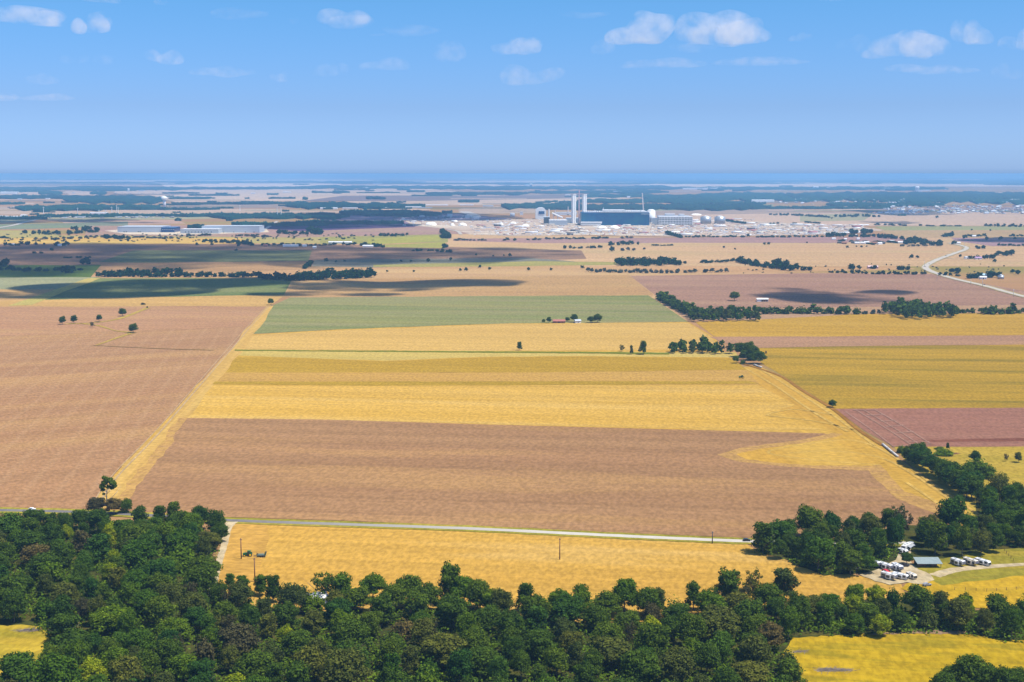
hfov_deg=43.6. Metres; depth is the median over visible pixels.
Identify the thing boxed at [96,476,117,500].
lanky tree
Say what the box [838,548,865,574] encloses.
tree
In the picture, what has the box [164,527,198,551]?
tree
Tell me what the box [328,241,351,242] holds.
barn
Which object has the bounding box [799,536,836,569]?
tree
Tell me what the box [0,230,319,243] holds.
field
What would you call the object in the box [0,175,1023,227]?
woods
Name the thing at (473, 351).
ditch
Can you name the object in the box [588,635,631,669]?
tree
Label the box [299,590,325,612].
tree
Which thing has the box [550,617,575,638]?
tree
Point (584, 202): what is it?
tower
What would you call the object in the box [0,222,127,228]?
field
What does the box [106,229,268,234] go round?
gravel yard
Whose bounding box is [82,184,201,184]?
field
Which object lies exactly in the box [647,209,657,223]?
domed tank
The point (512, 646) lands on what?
tree
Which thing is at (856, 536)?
tree
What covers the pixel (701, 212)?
field
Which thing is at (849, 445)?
field
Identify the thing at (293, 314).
field
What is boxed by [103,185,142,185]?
field
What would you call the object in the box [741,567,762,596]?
tree
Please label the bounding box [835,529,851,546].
tree
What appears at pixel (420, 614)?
tree
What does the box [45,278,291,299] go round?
field
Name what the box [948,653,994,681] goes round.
tree
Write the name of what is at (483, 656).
tree
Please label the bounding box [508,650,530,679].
tree
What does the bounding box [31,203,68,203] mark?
field
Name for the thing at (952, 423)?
field
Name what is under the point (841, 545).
tree
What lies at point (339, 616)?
tree
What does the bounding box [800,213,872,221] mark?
field
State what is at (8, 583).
tree
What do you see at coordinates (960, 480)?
tree
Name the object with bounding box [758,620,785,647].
tree
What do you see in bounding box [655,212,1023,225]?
field
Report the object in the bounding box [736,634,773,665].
tree
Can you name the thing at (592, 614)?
tree
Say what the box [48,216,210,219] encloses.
field
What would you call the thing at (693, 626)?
tree
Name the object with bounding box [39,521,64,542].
tree
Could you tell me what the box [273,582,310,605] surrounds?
tree
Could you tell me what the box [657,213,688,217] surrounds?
plant hall
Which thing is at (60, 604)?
tree
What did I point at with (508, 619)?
tree
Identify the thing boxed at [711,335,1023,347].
field
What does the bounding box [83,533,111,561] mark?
tree
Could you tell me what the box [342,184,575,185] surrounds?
field
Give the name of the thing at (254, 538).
field
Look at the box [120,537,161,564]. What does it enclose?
tree
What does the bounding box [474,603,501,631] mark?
tree
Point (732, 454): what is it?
field margin
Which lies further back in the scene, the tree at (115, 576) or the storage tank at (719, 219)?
the storage tank at (719, 219)
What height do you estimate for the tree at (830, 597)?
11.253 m
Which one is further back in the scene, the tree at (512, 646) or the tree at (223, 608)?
the tree at (223, 608)
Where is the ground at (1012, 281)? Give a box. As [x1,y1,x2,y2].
[0,177,1023,609]
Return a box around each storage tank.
[700,216,710,223]
[714,216,724,223]
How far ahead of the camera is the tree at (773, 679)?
493.80 m
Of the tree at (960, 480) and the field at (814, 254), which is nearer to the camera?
the tree at (960, 480)
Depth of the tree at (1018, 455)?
936.14 m
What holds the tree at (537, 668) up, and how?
on the forest floor at (27, 619)
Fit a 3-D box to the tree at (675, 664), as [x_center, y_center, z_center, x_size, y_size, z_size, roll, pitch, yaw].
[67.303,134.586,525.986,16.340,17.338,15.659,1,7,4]
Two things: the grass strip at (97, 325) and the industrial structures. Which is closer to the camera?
the grass strip at (97, 325)
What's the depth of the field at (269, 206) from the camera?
8204.58 m
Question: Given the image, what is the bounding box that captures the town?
[0,189,1023,217]
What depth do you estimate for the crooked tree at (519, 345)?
1531.15 m
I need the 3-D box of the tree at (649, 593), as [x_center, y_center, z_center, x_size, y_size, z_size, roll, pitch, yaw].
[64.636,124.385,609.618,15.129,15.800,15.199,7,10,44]
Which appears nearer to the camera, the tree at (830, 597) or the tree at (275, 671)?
the tree at (275, 671)
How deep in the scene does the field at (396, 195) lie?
12259.92 m
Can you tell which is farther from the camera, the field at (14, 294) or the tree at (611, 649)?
the field at (14, 294)
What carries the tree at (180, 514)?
on the forest floor at (27, 619)
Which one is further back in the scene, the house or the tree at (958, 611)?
the house
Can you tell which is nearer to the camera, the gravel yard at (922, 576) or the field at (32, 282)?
the gravel yard at (922, 576)
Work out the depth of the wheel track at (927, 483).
917.63 m
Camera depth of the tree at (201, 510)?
755.91 m
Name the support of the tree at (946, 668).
on the forest floor at (27, 619)
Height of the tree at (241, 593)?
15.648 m
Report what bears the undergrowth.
on the forest floor at (27, 619)
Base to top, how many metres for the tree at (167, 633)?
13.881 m
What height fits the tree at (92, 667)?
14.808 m
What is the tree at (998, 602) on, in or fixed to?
on the forest floor at (27, 619)
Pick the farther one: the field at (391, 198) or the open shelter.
the field at (391, 198)
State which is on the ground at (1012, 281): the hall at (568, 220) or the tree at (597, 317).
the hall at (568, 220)
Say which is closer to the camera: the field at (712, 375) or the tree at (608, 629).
the tree at (608, 629)
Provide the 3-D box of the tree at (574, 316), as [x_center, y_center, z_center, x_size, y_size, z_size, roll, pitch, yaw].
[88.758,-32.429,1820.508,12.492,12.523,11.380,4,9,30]
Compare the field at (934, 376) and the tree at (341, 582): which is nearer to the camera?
the tree at (341, 582)
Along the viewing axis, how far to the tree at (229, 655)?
538.53 m
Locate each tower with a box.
[161,196,166,206]
[571,194,575,222]
[582,194,586,211]
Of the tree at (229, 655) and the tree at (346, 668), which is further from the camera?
the tree at (229, 655)
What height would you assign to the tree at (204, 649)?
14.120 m
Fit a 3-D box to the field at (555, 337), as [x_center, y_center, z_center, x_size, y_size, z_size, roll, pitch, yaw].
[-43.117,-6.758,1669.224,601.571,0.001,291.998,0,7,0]
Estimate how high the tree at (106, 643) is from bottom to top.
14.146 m
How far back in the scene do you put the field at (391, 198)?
11269.35 m
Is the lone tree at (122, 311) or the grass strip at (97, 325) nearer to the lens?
the grass strip at (97, 325)
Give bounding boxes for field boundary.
[95,345,198,349]
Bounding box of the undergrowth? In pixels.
[3,498,1023,681]
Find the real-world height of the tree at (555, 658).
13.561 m
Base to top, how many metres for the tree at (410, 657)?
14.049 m
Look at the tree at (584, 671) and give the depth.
520.38 m
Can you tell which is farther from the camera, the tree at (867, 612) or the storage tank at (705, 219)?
the storage tank at (705, 219)
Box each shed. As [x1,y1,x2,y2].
[0,192,16,193]
[342,207,357,208]
[425,204,447,205]
[683,188,716,189]
[751,200,773,201]
[756,298,767,301]
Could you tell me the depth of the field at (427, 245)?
3761.92 m
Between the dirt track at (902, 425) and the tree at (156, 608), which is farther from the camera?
the dirt track at (902, 425)
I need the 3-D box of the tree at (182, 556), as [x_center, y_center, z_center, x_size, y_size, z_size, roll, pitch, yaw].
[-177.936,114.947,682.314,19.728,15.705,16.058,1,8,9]
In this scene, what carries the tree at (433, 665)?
on the forest floor at (27, 619)
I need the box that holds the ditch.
[235,350,668,353]
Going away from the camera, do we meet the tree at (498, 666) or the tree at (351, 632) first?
the tree at (498, 666)
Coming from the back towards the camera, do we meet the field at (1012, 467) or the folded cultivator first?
the field at (1012, 467)
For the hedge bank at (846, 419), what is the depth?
1156.16 m
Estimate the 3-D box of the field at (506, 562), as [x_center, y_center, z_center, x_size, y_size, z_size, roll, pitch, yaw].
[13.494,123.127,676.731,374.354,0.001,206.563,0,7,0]
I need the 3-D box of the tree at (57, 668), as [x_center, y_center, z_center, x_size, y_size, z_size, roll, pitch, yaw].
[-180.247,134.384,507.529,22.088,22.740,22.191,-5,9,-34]
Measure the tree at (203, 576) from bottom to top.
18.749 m
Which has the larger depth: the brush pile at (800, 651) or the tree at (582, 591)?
the tree at (582, 591)
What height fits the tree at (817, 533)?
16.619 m
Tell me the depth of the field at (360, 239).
4168.91 m
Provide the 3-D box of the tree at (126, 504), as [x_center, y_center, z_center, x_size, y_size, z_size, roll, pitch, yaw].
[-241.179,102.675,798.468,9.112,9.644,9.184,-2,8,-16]
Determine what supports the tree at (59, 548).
on the forest floor at (27, 619)
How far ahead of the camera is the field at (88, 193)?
13539.17 m
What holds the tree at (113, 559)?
on the forest floor at (27, 619)
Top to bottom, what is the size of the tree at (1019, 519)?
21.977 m
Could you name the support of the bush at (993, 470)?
on the field at (1012, 467)
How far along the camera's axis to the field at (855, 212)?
6928.03 m
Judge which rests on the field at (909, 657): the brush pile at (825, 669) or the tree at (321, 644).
the brush pile at (825, 669)
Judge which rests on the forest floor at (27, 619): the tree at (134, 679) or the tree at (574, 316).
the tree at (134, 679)
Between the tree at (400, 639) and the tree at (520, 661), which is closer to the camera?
the tree at (520, 661)
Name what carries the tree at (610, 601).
on the field at (506, 562)
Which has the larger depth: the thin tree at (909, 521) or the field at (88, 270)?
the field at (88, 270)
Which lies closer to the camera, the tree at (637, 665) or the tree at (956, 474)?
the tree at (637, 665)
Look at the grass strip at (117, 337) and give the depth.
1649.75 m
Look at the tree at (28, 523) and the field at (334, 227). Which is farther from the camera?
the field at (334, 227)
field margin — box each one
[113,418,186,509]
[718,433,876,470]
[867,465,938,513]
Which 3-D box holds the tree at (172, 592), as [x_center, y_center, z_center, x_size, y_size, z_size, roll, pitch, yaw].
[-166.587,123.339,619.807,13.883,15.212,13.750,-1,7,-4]
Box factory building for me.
[580,209,648,224]
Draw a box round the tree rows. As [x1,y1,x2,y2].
[0,213,1023,681]
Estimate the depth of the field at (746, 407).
1172.69 m
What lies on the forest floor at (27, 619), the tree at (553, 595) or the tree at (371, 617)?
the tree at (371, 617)
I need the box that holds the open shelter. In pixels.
[913,557,942,567]
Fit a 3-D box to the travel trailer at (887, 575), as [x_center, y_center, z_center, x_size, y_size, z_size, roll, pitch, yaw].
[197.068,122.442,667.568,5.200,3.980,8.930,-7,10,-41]
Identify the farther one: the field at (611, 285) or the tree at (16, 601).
the field at (611, 285)
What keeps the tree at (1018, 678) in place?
on the forest floor at (27, 619)
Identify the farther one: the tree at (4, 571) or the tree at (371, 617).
the tree at (4, 571)
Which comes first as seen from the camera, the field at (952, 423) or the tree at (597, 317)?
the field at (952, 423)
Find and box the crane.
[578,190,579,224]
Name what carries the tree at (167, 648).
on the forest floor at (27, 619)
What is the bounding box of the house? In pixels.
[312,591,327,602]
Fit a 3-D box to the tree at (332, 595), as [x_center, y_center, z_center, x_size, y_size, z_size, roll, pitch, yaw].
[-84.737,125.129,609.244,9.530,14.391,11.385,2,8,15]
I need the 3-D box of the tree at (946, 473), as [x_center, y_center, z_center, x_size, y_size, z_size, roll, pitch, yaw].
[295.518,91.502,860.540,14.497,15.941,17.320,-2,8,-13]
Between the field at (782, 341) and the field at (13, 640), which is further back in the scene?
the field at (782, 341)
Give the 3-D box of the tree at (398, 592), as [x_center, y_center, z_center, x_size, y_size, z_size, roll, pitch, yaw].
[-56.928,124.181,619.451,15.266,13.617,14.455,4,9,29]
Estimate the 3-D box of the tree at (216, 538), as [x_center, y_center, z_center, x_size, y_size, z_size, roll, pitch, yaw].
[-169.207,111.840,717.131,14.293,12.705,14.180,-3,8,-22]
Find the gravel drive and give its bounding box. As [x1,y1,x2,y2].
[930,563,1023,576]
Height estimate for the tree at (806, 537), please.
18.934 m
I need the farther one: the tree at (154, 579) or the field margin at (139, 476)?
the field margin at (139, 476)
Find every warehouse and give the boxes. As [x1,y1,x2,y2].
[117,225,179,231]
[180,228,221,232]
[202,225,263,232]
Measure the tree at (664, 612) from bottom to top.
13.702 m
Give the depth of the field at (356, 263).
3079.02 m
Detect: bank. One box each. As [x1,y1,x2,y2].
[737,362,882,445]
[871,629,982,634]
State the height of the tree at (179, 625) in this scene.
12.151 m
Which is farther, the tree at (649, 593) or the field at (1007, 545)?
the field at (1007, 545)
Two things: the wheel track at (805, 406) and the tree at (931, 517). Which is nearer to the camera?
the tree at (931, 517)
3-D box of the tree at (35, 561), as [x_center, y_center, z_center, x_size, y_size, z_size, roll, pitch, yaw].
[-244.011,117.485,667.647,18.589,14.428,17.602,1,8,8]
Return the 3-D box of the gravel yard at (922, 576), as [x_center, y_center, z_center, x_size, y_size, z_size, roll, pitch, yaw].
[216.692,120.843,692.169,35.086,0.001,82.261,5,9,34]
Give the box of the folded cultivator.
[254,552,266,556]
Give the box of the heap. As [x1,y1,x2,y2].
[609,225,619,228]
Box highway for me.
[922,244,1023,296]
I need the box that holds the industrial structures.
[393,216,868,234]
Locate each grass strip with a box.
[68,323,129,332]
[92,307,150,322]
[97,332,135,344]
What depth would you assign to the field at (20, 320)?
1868.96 m
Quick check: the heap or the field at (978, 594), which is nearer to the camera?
the field at (978, 594)
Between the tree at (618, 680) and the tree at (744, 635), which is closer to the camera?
the tree at (618, 680)
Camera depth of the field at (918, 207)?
7946.80 m
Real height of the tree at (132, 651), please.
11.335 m
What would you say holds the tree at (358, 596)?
on the forest floor at (27, 619)
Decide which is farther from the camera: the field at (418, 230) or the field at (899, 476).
the field at (418, 230)
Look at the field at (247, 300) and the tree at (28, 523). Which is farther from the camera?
the field at (247, 300)
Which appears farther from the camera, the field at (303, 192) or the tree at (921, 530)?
the field at (303, 192)
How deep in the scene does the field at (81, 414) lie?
1199.24 m
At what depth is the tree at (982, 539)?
707.24 m
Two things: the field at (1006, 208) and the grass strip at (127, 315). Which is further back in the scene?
the field at (1006, 208)
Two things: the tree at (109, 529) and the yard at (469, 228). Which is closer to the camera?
the tree at (109, 529)
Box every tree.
[0,512,22,535]
[0,541,17,561]
[0,564,11,578]
[0,574,29,602]
[0,588,28,622]
[0,650,37,681]
[12,530,47,552]
[19,516,42,532]
[19,543,50,563]
[23,552,63,574]
[27,650,84,681]
[32,591,52,619]
[37,643,67,662]
[38,561,66,583]
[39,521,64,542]
[41,628,92,654]
[45,612,83,638]
[46,593,75,623]
[47,581,81,604]
[50,540,76,566]
[58,316,65,323]
[63,638,89,665]
[70,315,77,321]
[70,529,90,551]
[74,596,89,619]
[75,549,94,573]
[77,657,109,680]
[82,576,98,599]
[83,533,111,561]
[85,497,104,510]
[85,508,111,533]
[86,594,105,617]
[86,603,128,633]
[94,581,111,606]
[95,637,122,659]
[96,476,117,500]
[99,644,130,678]
[101,522,116,545]
[104,497,121,513]
[104,555,127,569]
[107,566,125,589]
[107,654,146,681]
[112,631,130,648]
[115,607,138,632]
[117,522,154,541]
[117,580,139,606]
[118,308,126,315]
[119,568,149,591]
[120,498,132,510]
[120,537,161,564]
[124,628,156,649]
[127,645,142,658]
[128,323,138,332]
[129,673,148,681]
[130,588,158,613]
[132,649,162,680]
[133,557,150,570]
[137,528,162,556]
[140,557,178,579]
[143,595,179,626]
[147,571,178,593]
[155,637,184,662]
[156,521,176,543]
[156,581,182,603]
[156,616,194,636]
[156,628,180,645]
[159,555,182,574]
[164,501,180,519]
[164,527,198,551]
[166,652,196,679]
[167,543,194,570]
[171,510,190,523]
[176,590,209,618]
[178,512,205,533]
[181,560,218,592]
[182,606,205,632]
[186,555,223,575]
[186,658,216,681]
[191,504,209,529]
[192,634,215,662]
[197,530,221,548]
[200,611,216,629]
[200,626,222,650]
[205,509,226,529]
[208,579,227,602]
[211,599,239,618]
[213,611,229,628]
[217,622,262,653]
[219,644,240,673]
[227,579,254,609]
[230,649,274,676]
[237,603,261,628]
[255,597,271,615]
[258,612,277,638]
[263,639,285,663]
[264,574,281,601]
[264,661,285,681]
[270,600,300,625]
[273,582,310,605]
[279,628,313,654]
[289,643,327,679]
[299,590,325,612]
[301,608,325,636]
[308,571,334,594]
[308,636,332,655]
[320,644,370,681]
[322,597,353,619]
[324,589,344,604]
[327,642,371,668]
[329,617,373,645]
[330,608,353,631]
[332,571,353,594]
[343,585,373,611]
[358,572,388,596]
[359,610,382,637]
[366,592,398,625]
[377,636,400,664]
[379,629,406,652]
[380,582,409,608]
[382,652,402,671]
[390,617,413,640]
[394,574,424,597]
[400,645,420,674]
[403,589,430,617]
[408,610,430,624]
[410,617,433,645]
[410,655,443,681]
[413,581,442,605]
[418,631,468,668]
[420,656,444,680]
[433,596,471,627]
[437,560,460,597]
[439,593,455,599]
[445,647,472,681]
[447,575,475,600]
[455,611,479,634]
[457,624,491,649]
[462,579,489,609]
[469,645,500,674]
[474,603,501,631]
[481,588,496,606]
[486,655,509,680]
[489,587,513,612]
[495,608,525,636]
[498,626,522,646]
[501,636,525,661]
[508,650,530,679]
[513,582,534,608]
[517,341,522,349]
[518,593,550,617]
[521,605,548,631]
[521,628,557,660]
[530,660,546,681]
[539,629,554,640]
[541,647,570,676]
[542,596,552,618]
[547,588,572,606]
[549,592,586,622]
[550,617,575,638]
[557,630,583,653]
[566,640,583,664]
[570,314,577,318]
[572,583,593,606]
[572,659,597,681]
[577,602,611,627]
[582,648,604,673]
[587,316,594,320]
[588,620,626,643]
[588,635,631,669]
[593,590,623,612]
[594,313,602,321]
[611,578,638,612]
[611,676,636,681]
[612,609,640,629]
[615,648,662,681]
[631,586,663,610]
[632,621,670,654]
[637,645,658,664]
[638,340,646,351]
[639,601,662,621]
[642,614,661,624]
[655,586,666,609]
[658,647,695,681]
[660,615,680,637]
[661,594,689,617]
[661,678,679,681]
[665,645,682,653]
[668,604,689,623]
[675,612,708,640]
[682,636,699,664]
[684,580,700,609]
[692,640,721,674]
[695,603,741,637]
[696,590,728,611]
[702,586,718,593]
[707,634,732,662]
[713,630,735,647]
[714,566,743,596]
[724,590,751,610]
[729,291,739,300]
[730,660,773,681]
[732,356,738,360]
[732,599,767,624]
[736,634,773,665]
[740,632,767,644]
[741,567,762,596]
[742,613,766,633]
[751,521,774,552]
[752,582,785,605]
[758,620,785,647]
[765,677,782,681]
[766,597,784,620]
[767,518,797,540]
[772,567,800,598]
[773,656,807,681]
[776,648,799,670]
[777,605,802,639]
[784,590,812,629]
[785,596,813,613]
[793,503,823,529]
[797,529,814,553]
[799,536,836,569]
[807,594,823,612]
[808,528,832,543]
[813,519,830,536]
[815,601,836,625]
[819,593,842,602]
[823,510,842,528]
[828,399,836,406]
[833,539,852,562]
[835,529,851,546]
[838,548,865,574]
[843,583,864,602]
[844,528,867,548]
[853,602,884,623]
[857,515,884,542]
[864,585,887,602]
[879,508,895,527]
[891,504,908,525]
[892,511,913,530]
[896,445,903,452]
[896,583,935,616]
[900,552,914,561]
[914,520,932,545]
[916,606,938,630]
[917,514,941,527]
[924,521,949,553]
[934,494,970,524]
[939,662,960,680]
[940,465,957,487]
[942,597,973,630]
[946,469,966,490]
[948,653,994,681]
[952,524,972,555]
[956,471,975,497]
[959,474,984,499]
[961,514,978,532]
[968,450,981,460]
[971,527,992,553]
[975,607,995,633]
[985,592,1010,619]
[988,471,1009,501]
[998,604,1023,628]
[1001,608,1023,636]
[1008,666,1023,675]
[1011,673,1023,681]
[1012,506,1023,527]
[1014,452,1021,460]
[1014,593,1023,618]
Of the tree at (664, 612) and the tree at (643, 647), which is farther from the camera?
the tree at (664, 612)
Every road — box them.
[0,217,48,227]
[0,509,904,543]
[459,211,480,216]
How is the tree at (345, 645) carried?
on the forest floor at (27, 619)
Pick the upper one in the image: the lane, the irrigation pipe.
the lane
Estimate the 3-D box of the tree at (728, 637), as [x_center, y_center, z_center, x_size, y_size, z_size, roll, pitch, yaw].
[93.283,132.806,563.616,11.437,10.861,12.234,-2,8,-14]
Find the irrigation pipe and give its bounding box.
[881,443,898,456]
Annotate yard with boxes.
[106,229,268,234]
[341,215,508,223]
[403,219,880,236]
[860,546,933,584]
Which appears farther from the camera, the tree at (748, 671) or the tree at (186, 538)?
the tree at (186, 538)
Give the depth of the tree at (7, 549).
681.66 m
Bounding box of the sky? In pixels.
[0,0,1023,175]
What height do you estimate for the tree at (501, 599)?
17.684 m
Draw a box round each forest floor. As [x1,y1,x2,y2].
[0,525,1023,681]
[754,525,998,575]
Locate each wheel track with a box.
[747,369,848,431]
[760,369,875,445]
[765,409,853,429]
[767,439,979,513]
[790,450,949,498]
[905,482,940,504]
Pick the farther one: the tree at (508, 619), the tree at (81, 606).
the tree at (81, 606)
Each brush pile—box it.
[10,627,41,632]
[792,648,807,653]
[812,665,850,673]
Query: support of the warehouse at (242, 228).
on the ground at (1012, 281)
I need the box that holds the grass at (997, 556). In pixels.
[912,548,1023,584]
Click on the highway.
(926, 267)
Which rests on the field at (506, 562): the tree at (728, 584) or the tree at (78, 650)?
the tree at (728, 584)
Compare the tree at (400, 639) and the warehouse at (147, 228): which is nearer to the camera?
the tree at (400, 639)
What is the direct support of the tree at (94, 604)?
on the forest floor at (27, 619)
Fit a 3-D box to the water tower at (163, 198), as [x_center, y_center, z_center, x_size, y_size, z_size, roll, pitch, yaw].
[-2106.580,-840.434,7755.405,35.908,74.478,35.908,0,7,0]
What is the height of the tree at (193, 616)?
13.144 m
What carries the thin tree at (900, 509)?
on the forest floor at (919, 549)
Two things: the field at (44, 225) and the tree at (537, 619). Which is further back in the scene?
the field at (44, 225)
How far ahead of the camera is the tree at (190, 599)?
598.25 m
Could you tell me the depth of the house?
629.17 m
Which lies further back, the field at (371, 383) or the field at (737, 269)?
the field at (737, 269)
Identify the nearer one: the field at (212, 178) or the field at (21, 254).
the field at (21, 254)
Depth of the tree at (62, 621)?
573.89 m
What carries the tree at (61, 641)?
on the forest floor at (27, 619)
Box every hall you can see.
[535,207,545,218]
[544,216,549,222]
[549,220,566,224]
[554,212,576,214]
[566,218,577,222]
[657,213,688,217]
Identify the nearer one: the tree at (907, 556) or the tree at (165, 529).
the tree at (907, 556)
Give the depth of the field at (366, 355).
1496.85 m
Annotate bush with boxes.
[932,448,953,455]
[961,457,979,471]
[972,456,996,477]
[983,464,996,475]
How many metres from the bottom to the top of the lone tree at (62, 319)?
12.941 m
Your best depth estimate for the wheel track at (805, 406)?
1182.14 m
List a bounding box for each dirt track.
[96,306,266,497]
[102,306,268,496]
[845,411,894,446]
[854,409,910,443]
[862,409,918,443]
[874,409,929,442]
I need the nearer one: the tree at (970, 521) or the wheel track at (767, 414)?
the tree at (970, 521)
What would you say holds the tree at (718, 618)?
on the forest floor at (27, 619)
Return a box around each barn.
[283,244,297,246]
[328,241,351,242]
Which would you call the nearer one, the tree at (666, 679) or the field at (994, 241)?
the tree at (666, 679)
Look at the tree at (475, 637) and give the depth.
558.33 m
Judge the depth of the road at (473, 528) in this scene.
762.36 m
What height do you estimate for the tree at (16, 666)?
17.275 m
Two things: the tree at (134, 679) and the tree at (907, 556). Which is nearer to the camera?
the tree at (134, 679)
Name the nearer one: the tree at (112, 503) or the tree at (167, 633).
the tree at (167, 633)
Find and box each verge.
[0,507,903,545]
[921,243,1022,296]
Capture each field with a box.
[0,179,372,181]
[0,186,59,189]
[0,193,39,194]
[0,209,338,214]
[0,219,31,222]
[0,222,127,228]
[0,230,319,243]
[0,237,242,243]
[0,244,585,265]
[0,265,100,276]
[0,277,98,288]
[0,289,54,300]
[0,295,283,306]
[0,305,270,335]
[0,326,248,508]
[0,624,52,673]
[6,200,44,200]
[19,192,77,192]
[20,185,51,185]
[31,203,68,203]
[45,178,178,178]
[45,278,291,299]
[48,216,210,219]
[59,220,185,224]
[65,191,96,194]
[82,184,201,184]
[85,224,466,237]
[89,262,305,276]
[91,242,913,277]
[96,306,272,509]
[100,250,311,262]
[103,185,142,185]
[113,194,178,194]
[113,322,969,525]
[115,189,455,201]
[121,418,937,537]
[160,183,340,186]
[161,206,257,206]
[176,204,290,207]
[179,178,242,178]
[188,385,824,429]
[205,205,237,205]
[213,381,758,385]
[214,370,759,384]
[218,524,268,582]
[226,356,745,372]
[226,525,904,621]
[239,351,737,360]
[244,323,714,350]
[254,295,687,333]
[264,224,414,230]
[271,192,356,192]
[283,275,652,296]
[305,195,570,200]
[312,258,574,266]
[320,213,495,219]
[320,234,447,243]
[328,268,935,319]
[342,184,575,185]
[347,197,628,204]
[360,195,460,195]
[368,235,442,243]
[373,261,618,266]
[382,209,429,209]
[385,242,444,247]
[399,190,484,190]
[415,181,799,182]
[445,234,1023,266]
[449,207,502,207]
[451,198,525,198]
[453,236,935,242]
[459,206,535,213]
[524,194,571,194]
[532,185,633,185]
[540,195,581,195]
[622,179,674,179]
[631,273,1023,308]
[640,183,1023,186]
[655,209,816,214]
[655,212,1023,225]
[661,302,1023,320]
[696,313,1023,336]
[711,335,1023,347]
[715,212,836,212]
[737,434,884,465]
[759,345,1023,408]
[782,631,1023,681]
[795,210,841,210]
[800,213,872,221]
[805,183,888,183]
[832,206,913,209]
[836,408,1023,446]
[840,212,870,213]
[842,210,930,210]
[865,207,1023,211]
[873,179,980,179]
[875,226,1023,230]
[879,230,1023,237]
[884,186,978,186]
[892,207,945,207]
[895,446,1023,515]
[901,575,1023,607]
[923,438,1023,441]
[929,211,1021,211]
[943,205,1010,205]
[952,238,1023,245]
[976,498,1023,548]
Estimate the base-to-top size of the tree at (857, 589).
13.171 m
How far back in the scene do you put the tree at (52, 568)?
648.43 m
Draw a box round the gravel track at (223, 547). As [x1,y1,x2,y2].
[208,522,236,595]
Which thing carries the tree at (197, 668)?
on the forest floor at (27, 619)
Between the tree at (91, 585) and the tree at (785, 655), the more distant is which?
the tree at (91, 585)
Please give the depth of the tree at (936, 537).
707.11 m
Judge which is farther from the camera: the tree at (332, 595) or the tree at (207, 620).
the tree at (332, 595)
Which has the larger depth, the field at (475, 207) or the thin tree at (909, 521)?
the field at (475, 207)
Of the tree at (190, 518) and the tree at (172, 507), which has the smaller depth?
the tree at (190, 518)
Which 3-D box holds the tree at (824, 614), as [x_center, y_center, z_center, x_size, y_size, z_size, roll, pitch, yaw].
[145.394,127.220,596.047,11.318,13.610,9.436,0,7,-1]
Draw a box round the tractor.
[243,550,251,556]
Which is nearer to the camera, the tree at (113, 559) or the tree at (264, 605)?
the tree at (264, 605)
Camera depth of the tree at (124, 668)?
511.54 m
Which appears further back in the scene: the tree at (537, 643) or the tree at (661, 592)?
the tree at (661, 592)
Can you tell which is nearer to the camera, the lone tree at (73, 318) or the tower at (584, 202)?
the lone tree at (73, 318)
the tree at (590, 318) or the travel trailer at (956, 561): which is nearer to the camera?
the travel trailer at (956, 561)
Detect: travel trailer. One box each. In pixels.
[878,561,893,569]
[880,571,897,579]
[891,562,903,570]
[892,571,908,579]
[898,547,908,553]
[901,543,912,549]
[906,571,916,578]
[950,557,965,565]
[963,557,978,564]
[974,557,990,565]
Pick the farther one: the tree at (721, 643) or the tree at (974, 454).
the tree at (974, 454)
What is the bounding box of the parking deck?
[657,216,692,224]
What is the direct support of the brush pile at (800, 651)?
on the field at (909, 657)
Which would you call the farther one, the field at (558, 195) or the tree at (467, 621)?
the field at (558, 195)
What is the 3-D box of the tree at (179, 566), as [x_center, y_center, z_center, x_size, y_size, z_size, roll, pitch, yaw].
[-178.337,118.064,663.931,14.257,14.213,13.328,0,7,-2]
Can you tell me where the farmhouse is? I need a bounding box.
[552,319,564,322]
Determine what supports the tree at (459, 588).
on the field at (506, 562)
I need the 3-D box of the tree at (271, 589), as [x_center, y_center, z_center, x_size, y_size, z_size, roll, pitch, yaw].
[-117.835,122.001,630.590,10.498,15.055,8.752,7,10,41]

